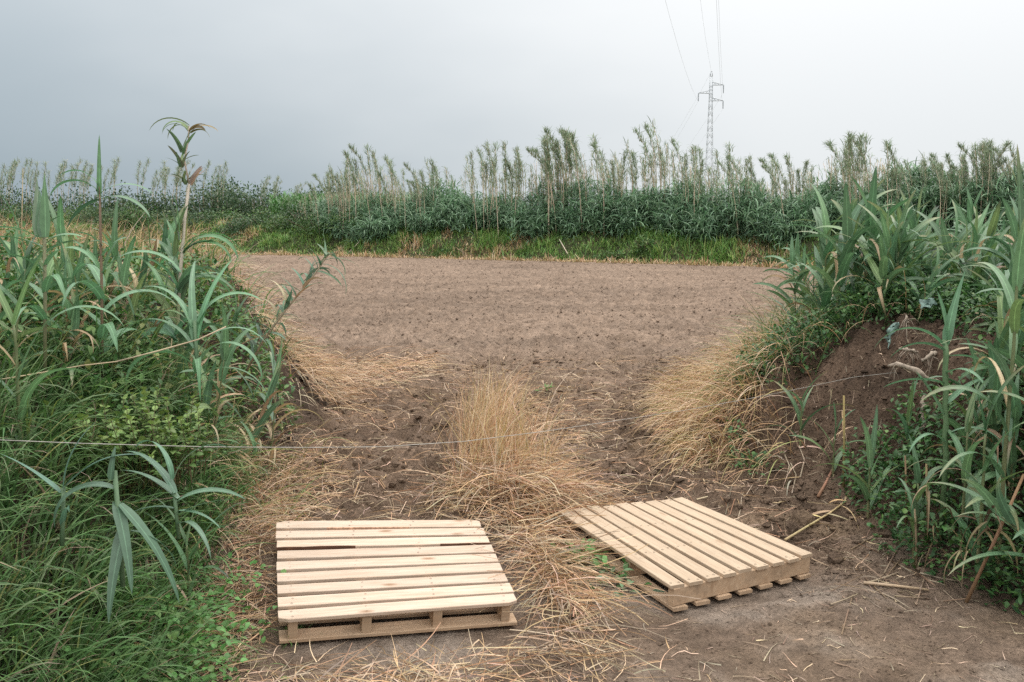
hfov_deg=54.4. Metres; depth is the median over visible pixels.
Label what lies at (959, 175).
tall cane
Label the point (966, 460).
giant reed
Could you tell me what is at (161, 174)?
tall cane
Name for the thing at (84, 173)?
tall cane
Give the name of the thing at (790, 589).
dry debris
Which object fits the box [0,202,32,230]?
scrub bush
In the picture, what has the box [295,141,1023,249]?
reed bed
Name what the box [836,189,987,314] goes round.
giant reed
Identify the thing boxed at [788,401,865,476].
giant reed
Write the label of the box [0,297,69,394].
reed shoot
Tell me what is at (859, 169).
tall cane
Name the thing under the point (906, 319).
reed root
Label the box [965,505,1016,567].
dead reed leaf
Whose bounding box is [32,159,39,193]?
tall cane
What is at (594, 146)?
tall cane
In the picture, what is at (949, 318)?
giant reed
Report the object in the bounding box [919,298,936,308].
plastic scrap
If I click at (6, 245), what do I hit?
reed shoot
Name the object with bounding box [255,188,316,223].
thicket bush
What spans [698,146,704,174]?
tall cane
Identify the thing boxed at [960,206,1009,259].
reed shoot
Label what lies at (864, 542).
dry stalk
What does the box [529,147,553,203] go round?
tall cane
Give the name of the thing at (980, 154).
tall cane
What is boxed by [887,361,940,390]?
reed root
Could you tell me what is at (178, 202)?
thicket bush
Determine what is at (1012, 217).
reed shoot
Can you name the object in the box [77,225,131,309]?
reed shoot
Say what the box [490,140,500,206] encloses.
tall cane
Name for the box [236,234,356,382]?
leaning reed
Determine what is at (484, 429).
dry grass strip
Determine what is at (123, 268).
reed shoot
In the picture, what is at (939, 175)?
tall cane
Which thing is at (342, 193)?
tall cane
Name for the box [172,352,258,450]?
reed shoot
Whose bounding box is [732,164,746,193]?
tall cane
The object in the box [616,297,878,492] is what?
combed straw
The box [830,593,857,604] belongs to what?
dry stalk
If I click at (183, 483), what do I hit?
reed shoot
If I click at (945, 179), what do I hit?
tall cane
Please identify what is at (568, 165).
tall cane
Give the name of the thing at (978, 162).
tall cane
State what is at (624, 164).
tall cane
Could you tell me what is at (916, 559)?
reed stump
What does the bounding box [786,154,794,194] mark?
tall cane
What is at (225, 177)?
tall cane
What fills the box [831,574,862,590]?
dry stalk
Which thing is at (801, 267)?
reed shoot
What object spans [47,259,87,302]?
reed shoot
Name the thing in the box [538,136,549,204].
tall cane
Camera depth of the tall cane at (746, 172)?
39.14 m
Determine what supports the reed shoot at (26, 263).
on the earth bank at (295, 394)
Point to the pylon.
(711, 109)
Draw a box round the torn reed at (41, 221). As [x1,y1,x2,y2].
[0,173,122,381]
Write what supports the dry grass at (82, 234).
on the earth bank at (295, 394)
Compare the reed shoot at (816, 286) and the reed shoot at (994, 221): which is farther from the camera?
the reed shoot at (816, 286)
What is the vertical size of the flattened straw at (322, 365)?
1.658 m
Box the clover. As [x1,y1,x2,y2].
[10,462,288,681]
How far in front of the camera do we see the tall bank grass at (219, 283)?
8.38 m
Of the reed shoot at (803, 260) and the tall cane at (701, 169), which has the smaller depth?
the reed shoot at (803, 260)
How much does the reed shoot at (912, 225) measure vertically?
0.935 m
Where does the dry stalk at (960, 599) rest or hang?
on the dirt road
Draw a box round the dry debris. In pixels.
[198,313,1023,681]
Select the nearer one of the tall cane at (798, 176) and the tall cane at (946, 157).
the tall cane at (946, 157)
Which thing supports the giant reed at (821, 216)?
on the earth bank at (842, 358)
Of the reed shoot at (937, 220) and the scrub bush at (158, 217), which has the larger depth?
the scrub bush at (158, 217)
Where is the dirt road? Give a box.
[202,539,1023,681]
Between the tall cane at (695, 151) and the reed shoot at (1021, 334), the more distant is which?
the tall cane at (695, 151)
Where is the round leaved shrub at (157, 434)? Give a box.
[37,387,212,493]
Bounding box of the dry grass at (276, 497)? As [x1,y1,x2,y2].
[181,353,369,563]
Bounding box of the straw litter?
[20,353,924,681]
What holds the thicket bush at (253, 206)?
on the field margin
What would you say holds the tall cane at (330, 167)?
on the field margin
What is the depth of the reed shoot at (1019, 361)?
5.48 m
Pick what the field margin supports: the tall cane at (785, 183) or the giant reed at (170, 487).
the tall cane at (785, 183)
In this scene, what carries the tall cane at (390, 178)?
on the field margin
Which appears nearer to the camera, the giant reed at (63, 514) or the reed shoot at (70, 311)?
the giant reed at (63, 514)
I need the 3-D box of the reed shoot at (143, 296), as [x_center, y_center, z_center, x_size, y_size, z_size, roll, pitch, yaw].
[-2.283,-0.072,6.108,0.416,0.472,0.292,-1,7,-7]
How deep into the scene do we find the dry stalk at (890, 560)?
5.57 m
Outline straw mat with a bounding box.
[388,429,698,681]
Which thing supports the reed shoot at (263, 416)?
on the earth bank at (295, 394)
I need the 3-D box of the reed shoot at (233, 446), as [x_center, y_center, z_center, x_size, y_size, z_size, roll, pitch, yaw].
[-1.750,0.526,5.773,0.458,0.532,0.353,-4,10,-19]
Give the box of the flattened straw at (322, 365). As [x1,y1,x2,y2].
[169,244,464,427]
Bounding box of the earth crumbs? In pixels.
[200,298,1023,582]
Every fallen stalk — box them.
[784,493,857,540]
[817,469,831,497]
[864,581,928,590]
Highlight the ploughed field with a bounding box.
[203,253,851,372]
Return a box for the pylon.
[698,71,723,197]
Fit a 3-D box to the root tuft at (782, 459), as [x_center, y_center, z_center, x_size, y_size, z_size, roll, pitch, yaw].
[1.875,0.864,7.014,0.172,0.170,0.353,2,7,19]
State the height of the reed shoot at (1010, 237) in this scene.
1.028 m
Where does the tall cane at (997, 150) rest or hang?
on the field margin
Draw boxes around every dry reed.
[2,361,117,379]
[21,171,22,255]
[115,326,225,362]
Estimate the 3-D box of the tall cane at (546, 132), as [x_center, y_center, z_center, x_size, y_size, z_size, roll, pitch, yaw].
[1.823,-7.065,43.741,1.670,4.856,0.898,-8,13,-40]
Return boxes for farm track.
[258,363,898,582]
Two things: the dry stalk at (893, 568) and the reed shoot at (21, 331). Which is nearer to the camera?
the reed shoot at (21, 331)
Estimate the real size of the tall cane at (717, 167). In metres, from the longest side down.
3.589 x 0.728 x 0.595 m
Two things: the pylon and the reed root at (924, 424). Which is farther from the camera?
the pylon
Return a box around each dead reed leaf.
[911,468,975,536]
[923,526,952,572]
[929,508,985,537]
[935,507,1000,574]
[944,549,969,588]
[950,512,1001,560]
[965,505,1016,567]
[971,424,1023,444]
[971,528,1017,573]
[976,436,1023,462]
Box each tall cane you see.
[0,163,8,193]
[2,162,13,198]
[2,168,7,209]
[8,160,20,211]
[10,157,21,198]
[17,157,29,182]
[25,157,32,199]
[28,170,34,198]
[31,170,40,207]
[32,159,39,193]
[41,161,48,185]
[46,171,51,197]
[53,164,66,207]
[58,158,67,206]
[58,164,62,196]
[67,159,82,203]
[68,163,73,199]
[73,163,79,207]
[77,166,87,194]
[78,161,88,198]
[83,170,92,202]
[85,163,94,196]
[103,169,109,211]
[109,157,120,203]
[110,157,118,200]
[134,160,141,194]
[139,156,150,193]
[151,171,157,197]
[159,160,166,207]
[161,167,168,202]
[161,167,169,188]
[172,160,186,202]
[175,163,181,208]
[185,162,194,219]
[202,160,211,190]
[209,166,216,196]
[215,164,221,201]
[219,161,227,185]
[222,166,228,188]
[260,175,269,212]
[273,176,280,192]
[307,181,319,234]
[312,173,329,212]
[324,172,332,210]
[324,185,339,215]
[326,171,331,218]
[327,169,333,205]
[328,165,336,209]
[330,171,340,218]
[330,174,346,216]
[335,171,342,213]
[337,167,348,240]
[341,153,351,237]
[342,150,356,209]
[343,161,348,220]
[347,143,371,209]
[351,157,360,189]
[356,171,369,214]
[362,143,372,205]
[368,149,382,216]
[376,170,387,207]
[383,155,397,211]
[384,156,395,216]
[388,158,396,202]
[389,167,400,214]
[398,168,406,229]
[403,162,420,203]
[405,178,414,209]
[412,169,421,209]
[414,176,421,233]
[414,179,419,234]
[417,172,424,212]
[422,156,431,198]
[427,158,438,204]
[434,165,439,188]
[465,168,476,228]
[467,150,475,223]
[475,147,488,222]
[477,159,484,224]
[481,141,495,230]
[482,162,488,230]
[487,157,500,231]
[488,157,500,239]
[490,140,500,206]
[500,140,511,209]
[503,158,520,203]
[504,170,513,215]
[505,161,514,201]
[510,158,518,211]
[511,146,523,199]
[515,150,526,195]
[515,159,524,198]
[526,146,556,233]
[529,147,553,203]
[537,135,546,199]
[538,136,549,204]
[539,133,553,196]
[541,124,564,199]
[541,140,554,236]
[542,147,553,231]
[548,139,557,172]
[551,143,564,192]
[553,139,563,197]
[555,137,566,223]
[556,124,573,214]
[556,168,562,191]
[558,139,574,196]
[560,126,573,179]
[560,134,572,210]
[563,130,588,232]
[563,144,574,207]
[566,130,580,180]
[587,133,599,193]
[588,142,606,236]
[598,150,611,183]
[605,159,616,200]
[611,151,621,203]
[617,147,629,193]
[623,137,633,197]
[628,150,640,189]
[632,126,654,194]
[641,143,647,196]
[642,122,660,184]
[648,117,666,194]
[654,151,666,181]
[660,156,667,210]
[668,136,684,201]
[679,150,691,203]
[681,157,689,207]
[684,144,699,204]
[689,146,702,187]
[692,159,698,232]
[695,170,705,194]
[697,158,707,209]
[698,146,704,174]
[711,148,720,202]
[716,160,738,240]
[723,141,734,224]
[723,152,739,233]
[723,155,734,203]
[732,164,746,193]
[742,158,750,210]
[747,155,756,200]
[748,166,759,188]
[757,157,780,196]
[759,164,782,203]
[768,152,785,198]
[768,159,773,197]
[769,164,779,211]
[770,180,777,200]
[771,160,783,213]
[782,179,788,201]
[783,153,793,192]
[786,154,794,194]
[794,168,801,193]
[799,159,811,208]
[806,165,815,197]
[822,140,844,182]
[840,139,856,198]
[840,147,847,186]
[842,130,858,196]
[842,134,858,202]
[846,128,870,190]
[847,147,864,195]
[853,148,864,199]
[854,132,867,191]
[855,136,865,197]
[860,134,872,189]
[881,140,895,209]
[882,137,898,201]
[888,167,895,202]
[895,171,903,212]
[896,162,910,197]
[902,159,915,207]
[921,159,929,185]
[926,155,944,224]
[927,160,933,220]
[929,152,944,185]
[930,163,944,219]
[936,176,943,217]
[939,161,945,209]
[941,150,954,183]
[943,178,950,214]
[943,179,950,214]
[946,169,954,188]
[951,163,971,189]
[954,153,968,205]
[955,140,980,175]
[955,151,965,205]
[957,169,964,194]
[961,163,968,184]
[968,152,980,181]
[969,145,979,202]
[970,141,979,195]
[977,142,986,213]
[977,144,986,223]
[978,139,986,175]
[979,163,994,203]
[981,143,989,191]
[981,163,993,189]
[982,140,996,222]
[982,140,1014,201]
[984,138,997,214]
[984,150,1011,191]
[984,157,1007,226]
[990,160,999,203]
[992,146,1015,196]
[1004,155,1013,208]
[1008,144,1016,175]
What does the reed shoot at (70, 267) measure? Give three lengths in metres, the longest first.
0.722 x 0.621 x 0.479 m
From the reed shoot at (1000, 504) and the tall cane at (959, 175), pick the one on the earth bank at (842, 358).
the reed shoot at (1000, 504)
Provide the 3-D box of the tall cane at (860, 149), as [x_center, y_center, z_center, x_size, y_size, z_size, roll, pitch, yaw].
[12.803,-5.818,37.039,1.403,4.080,0.754,0,10,-9]
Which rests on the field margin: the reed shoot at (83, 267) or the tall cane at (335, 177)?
the tall cane at (335, 177)
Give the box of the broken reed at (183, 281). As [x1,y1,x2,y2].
[116,117,247,388]
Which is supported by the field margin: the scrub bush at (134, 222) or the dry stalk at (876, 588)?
the scrub bush at (134, 222)
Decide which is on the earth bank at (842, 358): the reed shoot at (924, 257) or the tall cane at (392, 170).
the reed shoot at (924, 257)
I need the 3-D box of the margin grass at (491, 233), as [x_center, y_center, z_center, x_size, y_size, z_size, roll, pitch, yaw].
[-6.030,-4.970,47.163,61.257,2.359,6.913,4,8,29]
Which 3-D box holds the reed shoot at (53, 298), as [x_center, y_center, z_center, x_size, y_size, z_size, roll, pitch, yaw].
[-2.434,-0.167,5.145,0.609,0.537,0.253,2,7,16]
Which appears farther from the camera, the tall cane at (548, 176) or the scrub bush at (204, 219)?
the scrub bush at (204, 219)
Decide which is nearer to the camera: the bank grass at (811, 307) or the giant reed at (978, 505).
the giant reed at (978, 505)
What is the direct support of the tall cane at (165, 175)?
on the field margin
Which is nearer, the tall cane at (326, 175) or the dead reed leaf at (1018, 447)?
the dead reed leaf at (1018, 447)
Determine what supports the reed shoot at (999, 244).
on the earth bank at (842, 358)
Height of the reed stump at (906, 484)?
0.424 m
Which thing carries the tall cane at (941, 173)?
on the field margin
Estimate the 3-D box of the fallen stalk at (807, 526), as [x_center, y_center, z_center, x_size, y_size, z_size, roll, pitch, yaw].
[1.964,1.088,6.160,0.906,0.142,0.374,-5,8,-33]
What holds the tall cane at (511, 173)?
on the field margin
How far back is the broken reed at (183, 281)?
5.79 m
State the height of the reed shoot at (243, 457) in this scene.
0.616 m
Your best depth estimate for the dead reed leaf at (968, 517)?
5.23 m
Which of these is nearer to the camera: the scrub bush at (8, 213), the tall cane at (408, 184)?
the tall cane at (408, 184)
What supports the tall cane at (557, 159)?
on the field margin
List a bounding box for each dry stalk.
[821,545,859,556]
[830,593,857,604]
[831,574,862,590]
[841,594,852,634]
[850,533,880,549]
[851,554,889,581]
[865,577,886,598]
[869,541,902,573]
[869,572,898,581]
[882,593,909,607]
[883,558,901,579]
[894,592,929,599]
[895,568,933,584]
[915,576,924,604]
[917,552,945,568]
[920,572,958,581]
[924,556,962,583]
[925,556,946,569]
[944,598,980,601]
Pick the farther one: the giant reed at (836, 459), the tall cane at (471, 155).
the tall cane at (471, 155)
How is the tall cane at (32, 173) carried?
on the field margin
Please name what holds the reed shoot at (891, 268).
on the earth bank at (842, 358)
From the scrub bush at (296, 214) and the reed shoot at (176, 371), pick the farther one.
the scrub bush at (296, 214)
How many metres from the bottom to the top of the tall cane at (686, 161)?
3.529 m
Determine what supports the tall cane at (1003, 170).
on the field margin
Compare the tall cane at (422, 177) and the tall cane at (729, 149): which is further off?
the tall cane at (422, 177)
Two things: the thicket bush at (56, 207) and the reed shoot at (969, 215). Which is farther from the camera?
the thicket bush at (56, 207)
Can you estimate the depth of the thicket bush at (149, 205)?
64.41 m
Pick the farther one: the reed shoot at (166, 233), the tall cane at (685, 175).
the tall cane at (685, 175)
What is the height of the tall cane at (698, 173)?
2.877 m
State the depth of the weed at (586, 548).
5.45 m
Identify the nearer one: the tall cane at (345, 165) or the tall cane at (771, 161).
the tall cane at (771, 161)
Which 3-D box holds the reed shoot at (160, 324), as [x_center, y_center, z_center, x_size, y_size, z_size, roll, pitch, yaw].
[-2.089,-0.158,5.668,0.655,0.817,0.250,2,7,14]
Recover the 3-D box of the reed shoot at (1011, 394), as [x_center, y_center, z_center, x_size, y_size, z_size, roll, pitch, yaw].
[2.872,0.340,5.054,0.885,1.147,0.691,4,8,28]
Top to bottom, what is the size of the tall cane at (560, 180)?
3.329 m
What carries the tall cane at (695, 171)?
on the field margin
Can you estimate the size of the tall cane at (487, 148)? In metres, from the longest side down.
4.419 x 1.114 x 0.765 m
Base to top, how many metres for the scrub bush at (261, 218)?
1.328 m
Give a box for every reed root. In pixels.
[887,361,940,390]
[896,315,919,339]
[897,347,920,366]
[917,395,931,432]
[921,351,941,383]
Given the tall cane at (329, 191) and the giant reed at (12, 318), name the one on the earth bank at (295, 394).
the giant reed at (12, 318)
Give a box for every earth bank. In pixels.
[0,240,342,681]
[668,295,1023,612]
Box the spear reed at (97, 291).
[33,136,181,378]
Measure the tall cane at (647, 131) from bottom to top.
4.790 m
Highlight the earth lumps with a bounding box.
[177,318,1023,597]
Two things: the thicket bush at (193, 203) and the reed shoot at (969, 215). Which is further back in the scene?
the thicket bush at (193, 203)
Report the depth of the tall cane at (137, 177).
69.56 m
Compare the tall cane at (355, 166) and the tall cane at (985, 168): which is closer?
the tall cane at (985, 168)
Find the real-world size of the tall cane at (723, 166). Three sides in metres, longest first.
3.356 x 0.897 x 0.547 m
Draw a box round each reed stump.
[842,395,844,487]
[904,456,906,523]
[914,509,917,570]
[925,464,928,542]
[964,474,1023,602]
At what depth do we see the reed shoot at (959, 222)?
11.17 m
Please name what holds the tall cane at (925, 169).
on the field margin
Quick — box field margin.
[9,227,1006,267]
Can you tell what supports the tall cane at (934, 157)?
on the field margin
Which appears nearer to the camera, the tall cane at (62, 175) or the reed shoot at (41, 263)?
the reed shoot at (41, 263)
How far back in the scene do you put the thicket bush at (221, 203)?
61.95 m
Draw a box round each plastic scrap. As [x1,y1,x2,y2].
[884,322,899,349]
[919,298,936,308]
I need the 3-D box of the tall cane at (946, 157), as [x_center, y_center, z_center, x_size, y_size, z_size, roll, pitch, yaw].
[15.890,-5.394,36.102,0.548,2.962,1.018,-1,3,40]
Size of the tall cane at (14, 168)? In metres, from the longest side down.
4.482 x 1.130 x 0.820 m
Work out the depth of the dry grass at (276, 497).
6.11 m
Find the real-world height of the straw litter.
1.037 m
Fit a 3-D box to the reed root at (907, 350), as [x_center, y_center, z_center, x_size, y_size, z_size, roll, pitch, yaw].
[2.708,0.138,6.767,0.202,0.194,0.098,0,7,0]
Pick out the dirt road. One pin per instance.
(726, 671)
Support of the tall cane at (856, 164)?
on the field margin
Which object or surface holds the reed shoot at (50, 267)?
on the earth bank at (295, 394)
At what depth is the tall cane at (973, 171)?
36.63 m
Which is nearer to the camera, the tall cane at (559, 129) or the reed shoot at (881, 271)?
the reed shoot at (881, 271)
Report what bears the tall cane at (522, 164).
on the field margin
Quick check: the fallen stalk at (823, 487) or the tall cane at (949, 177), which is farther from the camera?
the tall cane at (949, 177)
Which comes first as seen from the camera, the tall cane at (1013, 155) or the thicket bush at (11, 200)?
the tall cane at (1013, 155)
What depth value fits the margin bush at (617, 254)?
40.22 m
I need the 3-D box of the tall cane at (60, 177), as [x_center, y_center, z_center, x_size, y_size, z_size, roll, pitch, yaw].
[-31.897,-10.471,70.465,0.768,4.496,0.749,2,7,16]
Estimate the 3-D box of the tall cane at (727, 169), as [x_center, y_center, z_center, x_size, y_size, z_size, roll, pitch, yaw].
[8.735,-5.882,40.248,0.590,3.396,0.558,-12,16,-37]
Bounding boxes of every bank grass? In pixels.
[0,199,333,513]
[0,270,282,681]
[696,236,1012,392]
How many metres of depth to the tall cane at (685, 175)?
40.15 m
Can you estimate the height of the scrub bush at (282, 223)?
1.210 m
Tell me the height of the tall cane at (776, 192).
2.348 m
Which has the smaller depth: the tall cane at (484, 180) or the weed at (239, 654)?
the weed at (239, 654)
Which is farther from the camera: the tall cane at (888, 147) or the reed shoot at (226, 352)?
the tall cane at (888, 147)
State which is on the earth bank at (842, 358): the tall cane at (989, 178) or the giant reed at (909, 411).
the giant reed at (909, 411)
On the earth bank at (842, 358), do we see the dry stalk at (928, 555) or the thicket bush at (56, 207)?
the dry stalk at (928, 555)
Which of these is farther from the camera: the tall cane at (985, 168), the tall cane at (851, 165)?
the tall cane at (851, 165)
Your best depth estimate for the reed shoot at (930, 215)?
8.93 m
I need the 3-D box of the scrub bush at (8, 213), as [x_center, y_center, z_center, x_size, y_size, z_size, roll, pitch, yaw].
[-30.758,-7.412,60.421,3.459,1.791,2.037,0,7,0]
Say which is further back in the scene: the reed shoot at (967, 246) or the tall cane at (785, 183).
the tall cane at (785, 183)
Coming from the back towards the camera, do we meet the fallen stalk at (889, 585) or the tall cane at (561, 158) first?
the tall cane at (561, 158)
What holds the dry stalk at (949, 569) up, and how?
on the earth bank at (842, 358)
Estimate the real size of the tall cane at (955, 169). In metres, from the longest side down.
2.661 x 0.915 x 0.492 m
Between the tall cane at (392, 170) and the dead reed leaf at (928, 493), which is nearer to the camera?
the dead reed leaf at (928, 493)
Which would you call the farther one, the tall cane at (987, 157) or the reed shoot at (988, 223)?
the tall cane at (987, 157)
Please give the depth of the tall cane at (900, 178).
35.79 m
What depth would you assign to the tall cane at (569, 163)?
44.24 m
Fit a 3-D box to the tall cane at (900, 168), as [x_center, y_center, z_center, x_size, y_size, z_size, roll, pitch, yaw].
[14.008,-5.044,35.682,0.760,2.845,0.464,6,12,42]
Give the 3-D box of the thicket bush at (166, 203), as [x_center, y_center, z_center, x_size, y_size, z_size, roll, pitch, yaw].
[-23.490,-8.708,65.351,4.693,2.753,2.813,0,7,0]
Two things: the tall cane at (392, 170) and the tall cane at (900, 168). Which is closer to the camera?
the tall cane at (900, 168)
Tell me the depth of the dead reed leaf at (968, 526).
4.87 m
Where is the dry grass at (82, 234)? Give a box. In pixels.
[0,206,250,281]
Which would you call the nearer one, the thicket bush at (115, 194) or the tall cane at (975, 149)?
the tall cane at (975, 149)
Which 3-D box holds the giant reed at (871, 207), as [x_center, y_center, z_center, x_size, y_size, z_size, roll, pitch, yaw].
[2.890,-0.762,7.877,0.376,1.230,1.252,-5,9,-34]
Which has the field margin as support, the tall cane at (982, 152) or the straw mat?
the tall cane at (982, 152)
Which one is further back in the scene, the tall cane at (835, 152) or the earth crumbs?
the tall cane at (835, 152)
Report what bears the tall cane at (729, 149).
on the field margin
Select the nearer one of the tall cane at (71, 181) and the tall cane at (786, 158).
the tall cane at (786, 158)
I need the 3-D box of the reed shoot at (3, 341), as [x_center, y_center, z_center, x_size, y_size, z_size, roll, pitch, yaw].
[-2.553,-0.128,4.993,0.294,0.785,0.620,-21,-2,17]
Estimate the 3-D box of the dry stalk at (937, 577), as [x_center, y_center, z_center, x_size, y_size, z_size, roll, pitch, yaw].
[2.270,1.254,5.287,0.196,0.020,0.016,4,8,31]
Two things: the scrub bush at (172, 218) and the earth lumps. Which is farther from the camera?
the scrub bush at (172, 218)
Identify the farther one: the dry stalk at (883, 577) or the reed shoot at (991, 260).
the reed shoot at (991, 260)
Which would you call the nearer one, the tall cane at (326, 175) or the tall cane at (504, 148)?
the tall cane at (504, 148)
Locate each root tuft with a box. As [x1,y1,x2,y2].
[758,463,796,493]
[768,445,820,477]
[770,449,789,481]
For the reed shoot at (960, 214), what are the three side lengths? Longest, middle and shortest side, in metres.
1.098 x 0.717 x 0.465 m
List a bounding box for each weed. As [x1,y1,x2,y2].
[196,630,286,671]
[271,624,313,649]
[550,538,610,570]
[587,555,663,597]
[724,448,785,475]
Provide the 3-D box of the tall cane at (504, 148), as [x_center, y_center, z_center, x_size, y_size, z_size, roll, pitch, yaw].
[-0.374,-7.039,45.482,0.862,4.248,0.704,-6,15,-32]
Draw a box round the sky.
[0,0,1023,212]
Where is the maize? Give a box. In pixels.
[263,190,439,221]
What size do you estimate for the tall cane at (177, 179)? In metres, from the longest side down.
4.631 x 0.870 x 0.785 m
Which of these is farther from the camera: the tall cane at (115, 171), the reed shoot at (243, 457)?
the tall cane at (115, 171)
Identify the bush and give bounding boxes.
[0,174,33,222]
[0,188,16,210]
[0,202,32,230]
[0,204,21,228]
[1,188,57,214]
[2,205,32,226]
[18,186,73,219]
[47,183,113,219]
[50,207,78,223]
[63,201,97,225]
[66,203,118,226]
[67,188,136,223]
[74,204,113,224]
[78,205,144,230]
[90,180,132,213]
[90,209,131,230]
[118,182,171,220]
[118,200,150,228]
[125,206,162,234]
[128,188,183,221]
[140,205,176,231]
[149,184,212,217]
[154,210,188,234]
[169,175,248,220]
[181,207,231,228]
[182,170,242,217]
[189,207,243,222]
[202,174,254,219]
[205,176,262,212]
[207,203,241,223]
[214,213,257,234]
[216,181,288,220]
[224,209,273,229]
[242,206,276,222]
[245,211,280,226]
[248,177,292,217]
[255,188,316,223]
[256,211,305,232]
[273,199,325,228]
[286,210,338,234]
[291,184,335,217]
[320,205,376,229]
[426,247,459,256]
[592,250,633,260]
[631,231,657,254]
[753,252,784,265]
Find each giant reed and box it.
[0,250,114,456]
[2,421,139,545]
[53,446,179,622]
[107,440,244,557]
[119,260,269,402]
[128,205,234,392]
[130,495,241,621]
[765,371,853,446]
[780,183,858,328]
[783,181,894,330]
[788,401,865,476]
[790,179,926,283]
[805,166,949,309]
[810,406,936,518]
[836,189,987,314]
[873,272,1001,549]
[886,376,938,471]
[892,435,941,565]
[909,365,1023,589]
[921,145,1023,591]
[937,374,1023,563]
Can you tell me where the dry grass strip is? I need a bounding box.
[388,352,648,527]
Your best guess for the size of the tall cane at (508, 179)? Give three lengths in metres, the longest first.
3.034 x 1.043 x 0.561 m
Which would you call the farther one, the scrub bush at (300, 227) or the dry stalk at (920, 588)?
the scrub bush at (300, 227)
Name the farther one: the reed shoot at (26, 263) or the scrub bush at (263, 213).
the scrub bush at (263, 213)
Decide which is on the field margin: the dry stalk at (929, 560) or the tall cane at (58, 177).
the tall cane at (58, 177)
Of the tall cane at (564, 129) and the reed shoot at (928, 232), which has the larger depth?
the tall cane at (564, 129)
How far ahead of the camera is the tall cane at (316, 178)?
49.59 m
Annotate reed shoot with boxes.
[0,195,84,371]
[0,220,19,312]
[0,237,77,325]
[0,278,61,348]
[0,281,47,342]
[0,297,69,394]
[1,248,80,337]
[4,332,84,420]
[8,256,89,355]
[9,229,114,346]
[9,273,99,360]
[10,226,106,295]
[10,242,78,328]
[25,237,112,352]
[36,256,112,313]
[39,234,132,316]
[41,189,112,293]
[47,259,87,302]
[48,275,118,383]
[75,241,118,317]
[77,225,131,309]
[81,199,153,317]
[81,257,127,322]
[85,250,150,319]
[107,231,183,362]
[109,207,183,335]
[115,242,198,355]
[118,279,179,375]
[136,292,171,357]
[160,271,266,395]
[166,322,219,397]
[166,441,217,508]
[169,337,256,420]
[169,353,185,399]
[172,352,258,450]
[175,301,255,479]
[176,329,253,440]
[179,386,259,474]
[197,355,210,400]
[198,332,229,392]
[201,396,255,470]
[213,367,271,457]
[225,362,289,476]
[231,421,278,496]
[246,338,324,474]
[754,235,821,331]
[773,230,815,308]
[775,243,832,322]
[775,245,819,319]
[797,256,852,323]
[807,249,849,313]
[809,240,864,302]
[815,238,920,312]
[832,201,948,313]
[832,212,872,300]
[853,208,913,315]
[853,229,943,308]
[861,215,910,312]
[885,205,941,265]
[890,244,967,321]
[895,196,930,301]
[896,186,954,300]
[901,204,941,271]
[906,183,953,259]
[907,251,964,305]
[911,200,985,296]
[913,209,982,278]
[917,241,932,269]
[918,225,939,265]
[919,210,953,260]
[920,337,1013,487]
[926,238,953,273]
[928,476,1023,574]
[938,269,1023,379]
[939,325,1023,419]
[939,340,1003,492]
[941,217,995,291]
[941,392,1023,485]
[942,198,1005,257]
[944,185,1008,234]
[945,199,1009,306]
[947,198,1008,240]
[949,206,964,248]
[952,203,996,305]
[957,232,1010,268]
[958,317,1023,410]
[960,204,1012,242]
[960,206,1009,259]
[960,240,1023,326]
[960,288,1023,436]
[961,209,1023,332]
[962,225,1009,292]
[965,367,1021,501]
[979,196,1023,333]
[980,390,1023,400]
[983,234,1023,289]
[983,244,1004,294]
[984,227,1023,375]
[989,197,1015,281]
[998,195,1017,245]
[1000,217,1004,230]
[1013,529,1023,538]
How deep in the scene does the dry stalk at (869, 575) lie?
5.35 m
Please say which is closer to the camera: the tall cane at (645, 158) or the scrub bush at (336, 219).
the tall cane at (645, 158)
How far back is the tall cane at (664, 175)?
41.38 m
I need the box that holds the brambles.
[701,264,1023,614]
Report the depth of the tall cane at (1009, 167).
34.99 m
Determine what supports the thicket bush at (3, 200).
on the field margin
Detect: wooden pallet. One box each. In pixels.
[276,520,516,643]
[557,497,811,611]
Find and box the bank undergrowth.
[0,214,304,578]
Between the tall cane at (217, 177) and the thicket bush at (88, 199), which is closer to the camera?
the thicket bush at (88, 199)
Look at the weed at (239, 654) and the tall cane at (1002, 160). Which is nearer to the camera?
the weed at (239, 654)
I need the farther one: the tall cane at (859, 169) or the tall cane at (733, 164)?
the tall cane at (733, 164)
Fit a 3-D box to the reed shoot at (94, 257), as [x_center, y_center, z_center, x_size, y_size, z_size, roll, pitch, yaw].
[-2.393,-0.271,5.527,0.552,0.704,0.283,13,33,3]
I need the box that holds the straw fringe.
[37,467,533,681]
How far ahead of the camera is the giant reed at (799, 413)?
7.02 m
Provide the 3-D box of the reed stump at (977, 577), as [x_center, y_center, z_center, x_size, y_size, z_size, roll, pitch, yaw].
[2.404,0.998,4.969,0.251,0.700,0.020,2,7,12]
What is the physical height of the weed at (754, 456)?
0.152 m
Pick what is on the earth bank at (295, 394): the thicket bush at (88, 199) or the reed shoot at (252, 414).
the reed shoot at (252, 414)
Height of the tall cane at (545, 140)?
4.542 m
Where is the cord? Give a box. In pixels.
[2,372,895,447]
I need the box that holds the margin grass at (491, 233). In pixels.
[8,215,999,268]

